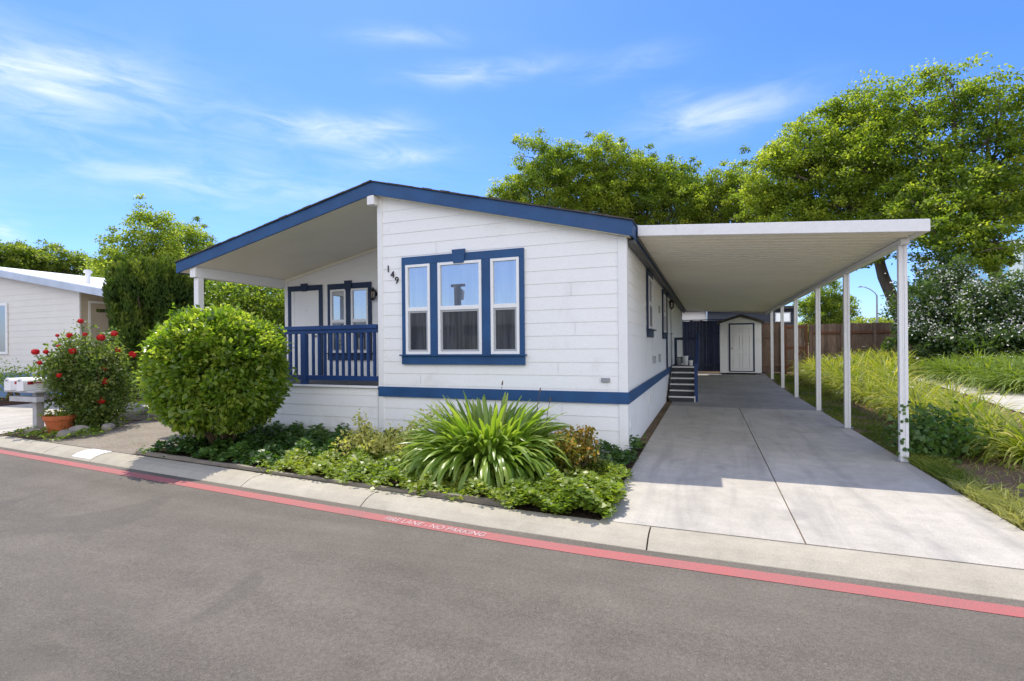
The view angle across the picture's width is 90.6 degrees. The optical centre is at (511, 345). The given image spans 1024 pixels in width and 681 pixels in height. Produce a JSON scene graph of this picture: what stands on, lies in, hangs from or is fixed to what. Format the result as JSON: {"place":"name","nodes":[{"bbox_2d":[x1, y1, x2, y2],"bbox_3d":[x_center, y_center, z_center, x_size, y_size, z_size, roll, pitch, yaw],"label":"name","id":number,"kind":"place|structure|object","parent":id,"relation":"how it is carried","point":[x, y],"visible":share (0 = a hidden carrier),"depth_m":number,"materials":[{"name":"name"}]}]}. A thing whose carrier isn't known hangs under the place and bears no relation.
{"place":"outdoors","nodes":[
{"label":"outdoors","id":0,"kind":"place"},
{"bbox_2d":[0,402,148,433],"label":"neighbour driveway","id":1,"kind":"structure","parent":0,"point":[14,417],"depth_m":11.56,"materials":[{"name":"concrete"}]},
{"bbox_2d":[39,420,195,453],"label":"gravel path","id":2,"kind":"structure","parent":0,"point":[147,433],"depth_m":8.47,"materials":[{"name":"beige gravel"}]},
{"bbox_2d":[1,425,109,440],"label":"weeds","id":3,"kind":"object","parent":2,"relation":"on","point":[55,432],"visible":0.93,"depth_m":8.74,"materials":[{"name":"green plant"}]},
{"bbox_2d":[55,430,76,438],"bbox_3d":[-7.574,1.518,8.598,0.200,0.192,0.294,-1,0,21],"label":"rock","id":4,"kind":"object","parent":2,"relation":"on","point":[62,433],"visible":0.62,"depth_m":8.52,"materials":[{"name":"grey stone"}]},
{"bbox_2d":[111,415,147,419],"bbox_3d":[-7.439,1.518,10.624,2.360,0.101,0.050,-1,0,8],"label":"edging board","id":5,"kind":"object","parent":2,"relation":"on","point":[139,417],"visible":0.18,"depth_m":10.67,"materials":[{"name":"grey wood"}]},
{"bbox_2d":[174,180,684,452],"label":"manufactured house","id":6,"kind":"structure","parent":0,"point":[401,301],"depth_m":7.89,"materials":[{"name":"white paint"}]},
{"bbox_2d":[295,290,318,374],"bbox_3d":[-4.642,-0.280,11.434,0.699,1.905,0.059,-1,0,21],"label":"front door","id":7,"kind":"structure","parent":6,"relation":"in","point":[306,302],"depth_m":11.43,"materials":[{"name":"white paint"}]},
{"bbox_2d":[330,289,345,352],"bbox_3d":[-3.811,-0.534,11.122,0.415,1.389,0.040,-1,0,21],"label":"window","id":8,"kind":"structure","parent":6,"relation":"in","point":[337,298],"depth_m":11.13,"materials":[{"name":"glass"}]},
{"bbox_2d":[351,288,367,352],"bbox_3d":[-3.282,-0.538,10.918,0.440,1.389,0.040,-1,0,21],"label":"window","id":9,"kind":"structure","parent":6,"relation":"in","point":[359,296],"depth_m":10.93,"materials":[{"name":"glass"}]},
{"bbox_2d":[405,263,430,353],"bbox_3d":[-1.478,-0.567,7.970,0.440,1.414,0.040,-1,0,21],"label":"window","id":10,"kind":"structure","parent":6,"relation":"in","point":[417,276],"depth_m":7.98,"materials":[{"name":"glass"}]},
{"bbox_2d":[437,260,481,353],"bbox_3d":[-0.797,-0.574,7.707,0.740,1.414,0.040,-1,0,21],"label":"window","id":11,"kind":"structure","parent":6,"relation":"in","point":[459,285],"depth_m":7.71,"materials":[{"name":"glass"}]},
{"bbox_2d":[490,257,519,353],"bbox_3d":[-0.102,-0.580,7.438,0.450,1.414,0.040,-1,0,21],"label":"window","id":12,"kind":"structure","parent":6,"relation":"in","point":[504,272],"depth_m":7.44,"materials":[{"name":"glass"}]},
{"bbox_2d":[648,276,653,328],"bbox_3d":[2.600,-0.784,9.509,0.040,0.960,0.740,-1,0,21],"label":"window","id":13,"kind":"structure","parent":6,"relation":"in","point":[651,308],"depth_m":9.64,"materials":[{"name":"white plastic"}]},
{"bbox_2d":[668,298,671,366],"bbox_3d":[4.378,-0.363,14.055,0.074,1.905,1.330,-1,0,21],"label":"side door","id":14,"kind":"structure","parent":6,"relation":"in","point":[669,310],"depth_m":14.16,"materials":[{"name":"white paint"}]},
{"bbox_2d":[0,447,1023,680],"bbox_3d":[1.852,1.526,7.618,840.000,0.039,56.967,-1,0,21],"label":"road","id":15,"kind":"structure","parent":0,"point":[105,576],"depth_m":3.01,"materials":[{"name":"grey asphalt"}]},
{"bbox_2d":[0,449,1023,617],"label":"fire lane stripe","id":16,"kind":"object","parent":15,"relation":"on","point":[1009,610],"visible":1,"depth_m":3.75,"materials":[{"name":"red paint"}]},
{"bbox_2d":[0,345,1023,544],"bbox_3d":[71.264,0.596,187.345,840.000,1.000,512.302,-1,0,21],"label":"ground","id":17,"kind":"structure","parent":0,"point":[981,471],"depth_m":6.91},
{"bbox_2d":[0,397,50,405],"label":"mulch strip","id":18,"kind":"object","parent":17,"relation":"on","point":[2,402],"depth_m":14.40,"materials":[{"name":"brown plant"}]},
{"bbox_2d":[0,358,42,401],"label":"bush","id":19,"kind":"object","parent":18,"relation":"on","point":[19,374],"visible":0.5,"depth_m":14.69,"materials":[{"name":"green plant"}]},
{"bbox_2d":[0,238,54,271],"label":"distant tree","id":20,"kind":"object","parent":17,"relation":"on","point":[15,255],"visible":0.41,"depth_m":31.55,"materials":[{"name":"green plant"}]},
{"bbox_2d":[4,389,60,427],"bbox_3d":[-8.708,1.202,9.290,0.940,0.795,0.530,-1,0,21],"label":"mailbox stand","id":21,"kind":"object","parent":17,"relation":"on","point":[37,398],"visible":0.66,"depth_m":9.18,"materials":[{"name":"paint"}]},
{"bbox_2d":[4,377,35,390],"bbox_3d":[-8.979,0.693,9.337,0.206,0.227,0.555,-1,0,21],"label":"mailbox","id":22,"kind":"object","parent":21,"relation":"on","point":[10,384],"visible":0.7,"depth_m":9.11,"materials":[{"name":"white metal"}]},
{"bbox_2d":[17,377,52,390],"bbox_3d":[-8.616,0.690,9.196,0.206,0.227,0.555,-1,0,21],"label":"mailbox","id":23,"kind":"object","parent":21,"relation":"on","point":[25,384],"visible":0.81,"depth_m":9.02,"materials":[{"name":"white metal"}]},
{"bbox_2d":[38,408,76,432],"bbox_3d":[-8.282,1.328,9.249,0.616,0.496,0.513,-1,0,14],"label":"flower pot","id":24,"kind":"object","parent":17,"relation":"on","point":[52,421],"visible":0.73,"depth_m":9.09,"materials":[{"name":"ceramic"}]},
{"bbox_2d":[24,239,95,276],"bbox_3d":[-29.514,-2.609,34.803,6.631,8.843,5.785,-1,0,-26],"label":"distant tree","id":25,"kind":"object","parent":17,"relation":"on","point":[57,263],"visible":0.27,"depth_m":33.35,"materials":[{"name":"green plant"}]},
{"bbox_2d":[25,319,148,431],"bbox_3d":[-8.009,0.632,9.576,1.815,2.230,1.580,-1,0,-13],"label":"rose bush","id":26,"kind":"object","parent":17,"relation":"on","point":[91,380],"visible":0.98,"depth_m":9.24,"materials":[{"name":"green plant"}]},
{"bbox_2d":[0,267,216,399],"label":"neighbour house","id":27,"kind":"structure","parent":17,"relation":"on","point":[38,309],"depth_m":15.31,"materials":[{"name":"beige wood"}]},
{"bbox_2d":[0,303,7,353],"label":"window","id":28,"kind":"structure","parent":27,"relation":"in","point":[3,306],"depth_m":15.93,"materials":[{"name":"glass"}]},
{"bbox_2d":[91,303,110,349],"bbox_3d":[-12.169,0.033,15.278,0.021,2.558,0.941,-1,0,21],"label":"door","id":29,"kind":"structure","parent":27,"relation":"in","point":[98,313],"depth_m":15.03,"materials":[{"name":"grey wood"}]},
{"bbox_2d":[121,405,148,418],"bbox_3d":[-8.066,1.459,10.835,0.486,0.396,0.295,-1,0,-15],"label":"rock","id":30,"kind":"object","parent":17,"relation":"on","point":[137,411],"visible":0.4,"depth_m":10.75,"materials":[{"name":"grey stone"}]},
{"bbox_2d":[78,193,223,286],"bbox_3d":[-17.468,-2.798,25.556,5.158,8.950,8.146,-1,0,21],"label":"garden tree","id":31,"kind":"object","parent":17,"relation":"on","point":[175,243],"visible":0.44,"depth_m":24.19,"materials":[{"name":"green plant"}]},
{"bbox_2d":[101,251,206,399],"bbox_3d":[-8.649,-0.352,12.320,2.127,3.891,2.122,-1,0,21],"label":"juniper","id":32,"kind":"object","parent":17,"relation":"on","point":[135,291],"visible":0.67,"depth_m":11.60,"materials":[{"name":"green plant"}]},
{"bbox_2d":[153,280,284,326],"bbox_3d":[-8.155,-0.456,17.119,6.710,4.257,3.536,-1,0,-23],"label":"hedge","id":33,"kind":"object","parent":17,"relation":"on","point":[260,301],"visible":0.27,"depth_m":16.20,"materials":[{"name":"green plant"}]},
{"bbox_2d":[135,429,645,518],"bbox_3d":[-2.516,1.513,7.480,8.350,0.001,3.548,-1,0,21],"label":"garden bed","id":34,"kind":"object","parent":17,"relation":"on","point":[580,512],"visible":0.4,"depth_m":5.88,"materials":[{"name":"soil"}]},
{"bbox_2d":[136,450,266,472],"bbox_3d":[-4.140,1.508,6.633,2.638,0.060,0.050,-1,0,25],"label":"edging board","id":35,"kind":"object","parent":34,"relation":"on","point":[205,462],"visible":0.87,"depth_m":6.55,"materials":[{"name":"grey concrete"}]},
{"bbox_2d":[131,303,298,448],"bbox_3d":[-4.350,0.432,7.529,2.090,2.242,2.099,-1,0,21],"label":"clipped shrub","id":36,"kind":"object","parent":34,"relation":"on","point":[213,371],"visible":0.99,"depth_m":6.94,"materials":[{"name":"green plant"}]},
{"bbox_2d":[267,470,417,494],"bbox_3d":[-1.928,1.495,5.576,2.146,0.046,0.051,-1,0,25],"label":"edging board","id":37,"kind":"object","parent":34,"relation":"on","point":[349,483],"visible":0.95,"depth_m":5.49,"materials":[{"name":"grey concrete"}]},
{"bbox_2d":[328,405,442,458],"bbox_3d":[-1.678,1.162,6.750,1.449,0.711,0.832,-1,0,21],"label":"variegated shrub","id":38,"kind":"object","parent":34,"relation":"on","point":[386,446],"visible":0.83,"depth_m":6.78,"materials":[{"name":"green plant"}]},
{"bbox_2d":[132,420,647,467],"bbox_3d":[-2.111,1.357,7.259,7.842,0.290,2.720,-1,0,16],"label":"ivy","id":39,"kind":"object","parent":34,"relation":"on","point":[264,445],"visible":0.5,"depth_m":7.07,"materials":[{"name":"green plant"}]},
{"bbox_2d":[256,443,632,519],"bbox_3d":[-0.882,1.379,5.828,4.400,0.223,1.753,-1,0,21],"label":"ground cover","id":40,"kind":"object","parent":34,"relation":"on","point":[358,461],"visible":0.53,"depth_m":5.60,"materials":[{"name":"green plant"}]},
{"bbox_2d":[421,490,506,507],"bbox_3d":[-0.475,1.473,4.898,0.942,0.064,0.051,-1,0,25],"label":"edging board","id":41,"kind":"object","parent":34,"relation":"on","point":[477,500],"visible":0.79,"depth_m":4.85,"materials":[{"name":"grey concrete"}]},
{"bbox_2d":[392,381,592,492],"bbox_3d":[-0.246,1.117,6.208,2.420,1.371,2.505,-1,0,21],"label":"agapanthus","id":42,"kind":"object","parent":34,"relation":"on","point":[509,444],"visible":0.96,"depth_m":5.64,"materials":[{"name":"green plant"}]},
{"bbox_2d":[547,424,601,471],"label":"succulent bush","id":43,"kind":"object","parent":34,"relation":"on","point":[582,449],"visible":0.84,"depth_m":5.82,"materials":[{"name":"brown plant"}]},
{"bbox_2d":[0,435,1023,600],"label":"kerb","id":44,"kind":"structure","parent":17,"relation":"on","point":[999,582],"depth_m":4.04,"materials":[{"name":"grey concrete"}]},
{"bbox_2d":[485,125,598,210],"bbox_3d":[2.171,-6.009,32.853,6.679,14.627,6.622,-1,0,32],"label":"tree","id":45,"kind":"object","parent":17,"relation":"on","point":[534,177],"visible":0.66,"depth_m":31.24,"materials":[{"name":"green plant"}]},
{"bbox_2d":[547,129,658,226],"bbox_3d":[6.214,-6.411,33.176,7.415,15.223,7.042,-1,0,21],"label":"tree","id":46,"kind":"object","parent":17,"relation":"on","point":[601,189],"visible":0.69,"depth_m":31.43,"materials":[{"name":"green plant"}]},
{"bbox_2d":[615,143,719,225],"bbox_3d":[10.012,-5.886,33.127,7.395,14.118,6.719,-1,0,21],"label":"tree","id":47,"kind":"object","parent":17,"relation":"on","point":[670,178],"visible":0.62,"depth_m":31.64,"materials":[{"name":"green plant"}]},
{"bbox_2d":[682,311,706,361],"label":"cream house","id":48,"kind":"structure","parent":17,"relation":"on","point":[699,316],"depth_m":27.39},
{"bbox_2d":[682,319,723,371],"bbox_3d":[7.982,0.024,23.037,3.150,2.374,0.150,-1,0,21],"label":"wooden fence","id":49,"kind":"object","parent":17,"relation":"on","point":[709,340],"visible":0.43,"depth_m":22.79,"materials":[{"name":"blue wood"}]},
{"bbox_2d":[668,159,780,223],"bbox_3d":[12.775,-4.963,30.506,7.034,12.220,6.792,-1,0,21],"label":"tree","id":50,"kind":"object","parent":17,"relation":"on","point":[722,191],"visible":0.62,"depth_m":30.03,"materials":[{"name":"green plant"}]},
{"bbox_2d":[717,314,763,374],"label":"storage shed","id":51,"kind":"structure","parent":17,"relation":"on","point":[740,344],"depth_m":21.27,"materials":[{"name":"white paint"}]},
{"bbox_2d":[730,324,752,370],"bbox_3d":[9.638,0.097,21.244,0.864,1.944,0.078,-1,0,21],"label":"door","id":52,"kind":"structure","parent":51,"relation":"in","point":[741,336],"depth_m":21.26,"materials":[{"name":"white paint"}]},
{"bbox_2d":[707,306,793,353],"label":"dark house","id":53,"kind":"structure","parent":17,"relation":"on","point":[788,315],"depth_m":26.01,"materials":[{"name":"wood"}]},
{"bbox_2d":[775,312,790,321],"bbox_3d":[13.731,-1.426,25.675,0.700,0.500,0.055,-1,0,21],"label":"window","id":54,"kind":"structure","parent":53,"relation":"in","point":[787,315],"depth_m":25.61,"materials":[{"name":"white glass"}]},
{"bbox_2d":[761,322,780,372],"bbox_3d":[10.552,0.090,22.098,2.220,2.193,0.150,-1,0,21],"label":"wooden fence","id":55,"kind":"object","parent":17,"relation":"on","point":[766,347],"visible":0.24,"depth_m":21.89,"materials":[{"name":"brown wood"}]},
{"bbox_2d":[784,324,807,373],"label":"wooden fence","id":56,"kind":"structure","parent":17,"relation":"on","point":[789,345],"depth_m":21.39,"materials":[{"name":"brown wood"}]},
{"bbox_2d":[793,356,841,380],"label":"daylily","id":57,"kind":"object","parent":17,"relation":"on","point":[831,360],"visible":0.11,"depth_m":18.33,"materials":[{"name":"green plant"}]},
{"bbox_2d":[792,279,861,327],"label":"distant tree","id":58,"kind":"object","parent":17,"relation":"on","point":[831,302],"visible":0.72,"depth_m":41.98,"materials":[{"name":"green plant"}]},
{"bbox_2d":[799,354,861,387],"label":"daylily","id":59,"kind":"object","parent":17,"relation":"on","point":[829,367],"visible":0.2,"depth_m":16.48,"materials":[{"name":"green plant"}]},
{"bbox_2d":[729,68,934,321],"bbox_3d":[14.275,-5.663,22.916,8.196,12.961,7.298,-1,0,21],"label":"shade tree","id":60,"kind":"object","parent":17,"relation":"on","point":[844,166],"visible":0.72,"depth_m":22.29,"materials":[{"name":"green plant"}]},
{"bbox_2d":[804,364,869,393],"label":"daylily","id":61,"kind":"object","parent":17,"relation":"on","point":[825,375],"visible":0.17,"depth_m":15.37,"materials":[{"name":"green plant"}]},
{"bbox_2d":[821,364,870,394],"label":"daylily","id":62,"kind":"object","parent":17,"relation":"on","point":[839,378],"visible":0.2,"depth_m":14.66,"materials":[{"name":"green plant"}]},
{"bbox_2d":[814,364,883,396],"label":"daylily","id":63,"kind":"object","parent":17,"relation":"on","point":[842,377],"visible":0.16,"depth_m":14.36,"materials":[{"name":"green plant"}]},
{"bbox_2d":[821,373,891,398],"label":"daylily","id":64,"kind":"object","parent":17,"relation":"on","point":[839,394],"visible":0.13,"depth_m":13.78,"materials":[{"name":"green plant"}]},
{"bbox_2d":[833,374,896,403],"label":"daylily","id":65,"kind":"object","parent":17,"relation":"on","point":[861,393],"visible":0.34,"depth_m":12.57,"materials":[{"name":"green plant"}]},
{"bbox_2d":[808,322,932,360],"bbox_3d":[14.563,0.101,20.326,4.620,2.043,0.134,-1,0,21],"label":"wooden fence","id":66,"kind":"object","parent":17,"relation":"on","point":[872,335],"visible":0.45,"depth_m":20.61,"materials":[{"name":"brown wood"}]},
{"bbox_2d":[852,356,896,380],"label":"daylily","id":67,"kind":"object","parent":17,"relation":"on","point":[874,368],"visible":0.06,"depth_m":14.89,"materials":[{"name":"green plant"}]},
{"bbox_2d":[798,315,964,344],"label":"distant hedge","id":68,"kind":"object","parent":17,"relation":"on","point":[870,320],"visible":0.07,"depth_m":64.62,"materials":[{"name":"green plant"}]},
{"bbox_2d":[837,351,932,394],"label":"daylily","id":69,"kind":"object","parent":17,"relation":"on","point":[885,370],"visible":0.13,"depth_m":13.31,"materials":[{"name":"green plant"}]},
{"bbox_2d":[853,370,919,408],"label":"daylily","id":70,"kind":"object","parent":17,"relation":"on","point":[896,386],"visible":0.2,"depth_m":11.81,"materials":[{"name":"green plant"}]},
{"bbox_2d":[855,349,920,380],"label":"daylily","id":71,"kind":"object","parent":17,"relation":"on","point":[888,362],"visible":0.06,"depth_m":15.96,"materials":[{"name":"green plant"}]},
{"bbox_2d":[860,382,923,411],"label":"daylily","id":72,"kind":"object","parent":17,"relation":"on","point":[879,398],"visible":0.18,"depth_m":11.29,"materials":[{"name":"green plant"}]},
{"bbox_2d":[873,350,924,373],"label":"daylily","id":73,"kind":"object","parent":17,"relation":"on","point":[909,362],"visible":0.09,"depth_m":16.31,"materials":[{"name":"green plant"}]},
{"bbox_2d":[864,378,935,413],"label":"daylily","id":74,"kind":"object","parent":17,"relation":"on","point":[917,387],"visible":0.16,"depth_m":10.68,"materials":[{"name":"green plant"}]},
{"bbox_2d":[856,365,948,403],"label":"daylily","id":75,"kind":"object","parent":17,"relation":"on","point":[892,375],"visible":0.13,"depth_m":12.19,"materials":[{"name":"green plant"}]},
{"bbox_2d":[863,387,962,424],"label":"daylily","id":76,"kind":"object","parent":17,"relation":"on","point":[894,410],"visible":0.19,"depth_m":9.59,"materials":[{"name":"green plant"}]},
{"bbox_2d":[868,382,980,418],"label":"daylily","id":77,"kind":"object","parent":17,"relation":"on","point":[911,394],"visible":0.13,"depth_m":10.04,"materials":[{"name":"green plant"}]},
{"bbox_2d":[909,351,964,378],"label":"daylily","id":78,"kind":"object","parent":17,"relation":"on","point":[927,362],"visible":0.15,"depth_m":15.18,"materials":[{"name":"green plant"}]},
{"bbox_2d":[872,400,1002,464],"bbox_3d":[5.594,1.100,6.672,1.399,0.855,1.446,-1,0,21],"label":"ivy bush","id":79,"kind":"object","parent":17,"relation":"on","point":[926,441],"visible":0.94,"depth_m":6.45,"materials":[{"name":"green plant"}]},
{"bbox_2d":[894,449,987,491],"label":"tall grass","id":80,"kind":"structure","parent":17,"relation":"on","point":[935,467],"depth_m":5.71,"materials":[{"name":"green plant"}]},
{"bbox_2d":[862,51,1023,303],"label":"shade tree","id":81,"kind":"object","parent":17,"relation":"on","point":[985,194],"visible":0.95,"depth_m":18.72,"materials":[{"name":"green plant"}]},
{"bbox_2d":[889,385,1004,429],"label":"daylily","id":82,"kind":"object","parent":17,"relation":"on","point":[933,401],"visible":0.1,"depth_m":9.02,"materials":[{"name":"green plant"}]},
{"bbox_2d":[917,353,977,382],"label":"daylily","id":83,"kind":"object","parent":17,"relation":"on","point":[945,360],"visible":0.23,"depth_m":14.07,"materials":[{"name":"green plant"}]},
{"bbox_2d":[925,353,974,383],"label":"daylily","id":84,"kind":"object","parent":17,"relation":"on","point":[964,367],"visible":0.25,"depth_m":13.71,"materials":[{"name":"green plant"}]},
{"bbox_2d":[877,249,1023,366],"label":"oleander","id":85,"kind":"object","parent":17,"relation":"on","point":[969,303],"visible":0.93,"depth_m":16.09,"materials":[{"name":"green plant"}]},
{"bbox_2d":[913,376,1001,409],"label":"daylily","id":86,"kind":"object","parent":17,"relation":"on","point":[952,394],"visible":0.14,"depth_m":10.18,"materials":[{"name":"green plant"}]},
{"bbox_2d":[925,357,995,386],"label":"daylily","id":87,"kind":"object","parent":17,"relation":"on","point":[952,376],"visible":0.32,"depth_m":13.20,"materials":[{"name":"green plant"}]},
{"bbox_2d":[909,388,1021,427],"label":"daylily","id":88,"kind":"object","parent":17,"relation":"on","point":[966,399],"visible":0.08,"depth_m":8.30,"materials":[{"name":"green plant"}]},
{"bbox_2d":[914,385,1023,429],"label":"daylily","id":89,"kind":"object","parent":17,"relation":"on","point":[978,399],"visible":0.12,"depth_m":7.87,"materials":[{"name":"green plant"}]},
{"bbox_2d":[915,391,1023,453],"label":"daylily","id":90,"kind":"object","parent":17,"relation":"on","point":[967,406],"visible":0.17,"depth_m":7.34,"materials":[{"name":"green plant"}]},
{"bbox_2d":[947,349,1005,365],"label":"daylily","id":91,"kind":"object","parent":17,"relation":"on","point":[976,355],"visible":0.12,"depth_m":14.26,"materials":[{"name":"green plant"}]},
{"bbox_2d":[945,357,1010,387],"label":"daylily","id":92,"kind":"object","parent":17,"relation":"on","point":[985,364],"visible":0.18,"depth_m":12.52,"materials":[{"name":"green plant"}]},
{"bbox_2d":[942,403,1023,464],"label":"daylily","id":93,"kind":"object","parent":17,"relation":"on","point":[981,418],"visible":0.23,"depth_m":6.85,"materials":[{"name":"green plant"}]},
{"bbox_2d":[950,403,1023,472],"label":"daylily","id":94,"kind":"object","parent":17,"relation":"on","point":[1018,445],"visible":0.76,"depth_m":6.27,"materials":[{"name":"green plant"}]},
{"bbox_2d":[956,358,1023,393],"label":"daylily","id":95,"kind":"object","parent":17,"relation":"on","point":[1000,376],"visible":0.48,"depth_m":11.35,"materials":[{"name":"green plant"}]},
{"bbox_2d":[959,361,1021,390],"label":"daylily","id":96,"kind":"object","parent":17,"relation":"on","point":[1001,370],"visible":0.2,"depth_m":11.90,"materials":[{"name":"green plant"}]},
{"bbox_2d":[963,238,1023,319],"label":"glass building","id":97,"kind":"structure","parent":17,"relation":"on","point":[1018,266],"depth_m":78.23,"materials":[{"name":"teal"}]},
{"bbox_2d":[969,351,1023,382],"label":"daylily","id":98,"kind":"object","parent":17,"relation":"on","point":[1004,359],"visible":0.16,"depth_m":12.49,"materials":[{"name":"green plant"}]},
{"bbox_2d":[971,358,1023,395],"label":"daylily","id":99,"kind":"object","parent":17,"relation":"on","point":[1012,384],"visible":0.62,"depth_m":11.05,"materials":[{"name":"green plant"}]},
{"bbox_2d":[996,355,1023,397],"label":"daylily","id":100,"kind":"object","parent":17,"relation":"on","point":[1020,379],"visible":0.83,"depth_m":10.62,"materials":[{"name":"green plant"}]},
{"bbox_2d":[0,0,1023,323],"label":"sky","id":101,"kind":"structure","parent":0,"point":[238,116],"materials":[{"name":"blue"}]},
{"bbox_2d":[601,373,1023,569],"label":"driveway","id":102,"kind":"structure","parent":0,"point":[700,465],"depth_m":5.23,"materials":[{"name":"concrete"}]},
{"bbox_2d":[669,334,698,401],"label":"entry steps","id":103,"kind":"structure","parent":102,"relation":"on","point":[684,385],"depth_m":13.72,"materials":[{"name":"paint"}]},
{"bbox_2d":[637,219,929,462],"bbox_3d":[6.343,-0.127,14.348,3.291,3.138,17.060,-1,0,21],"label":"carport","id":104,"kind":"object","parent":102,"relation":"on","point":[767,268],"visible":0.99,"depth_m":8.05,"materials":[{"name":"metal"}]},
{"bbox_2d":[768,373,897,452],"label":"grass","id":105,"kind":"structure","parent":0,"point":[840,414],"depth_m":10.72,"materials":[{"name":"green plant"}]},
{"bbox_2d":[827,388,1023,495],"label":"grass","id":106,"kind":"structure","parent":0,"point":[978,459],"depth_m":5.95,"materials":[{"name":"green plant"}]},
{"bbox_2d":[912,375,1023,412],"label":"garden path","id":107,"kind":"structure","parent":0,"point":[996,398],"depth_m":10.69,"materials":[{"name":"concrete"}]},
{"bbox_2d":[937,472,1023,529],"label":"tall grass","id":108,"kind":"structure","parent":0,"point":[996,501],"depth_m":4.56,"materials":[{"name":"green plant"}]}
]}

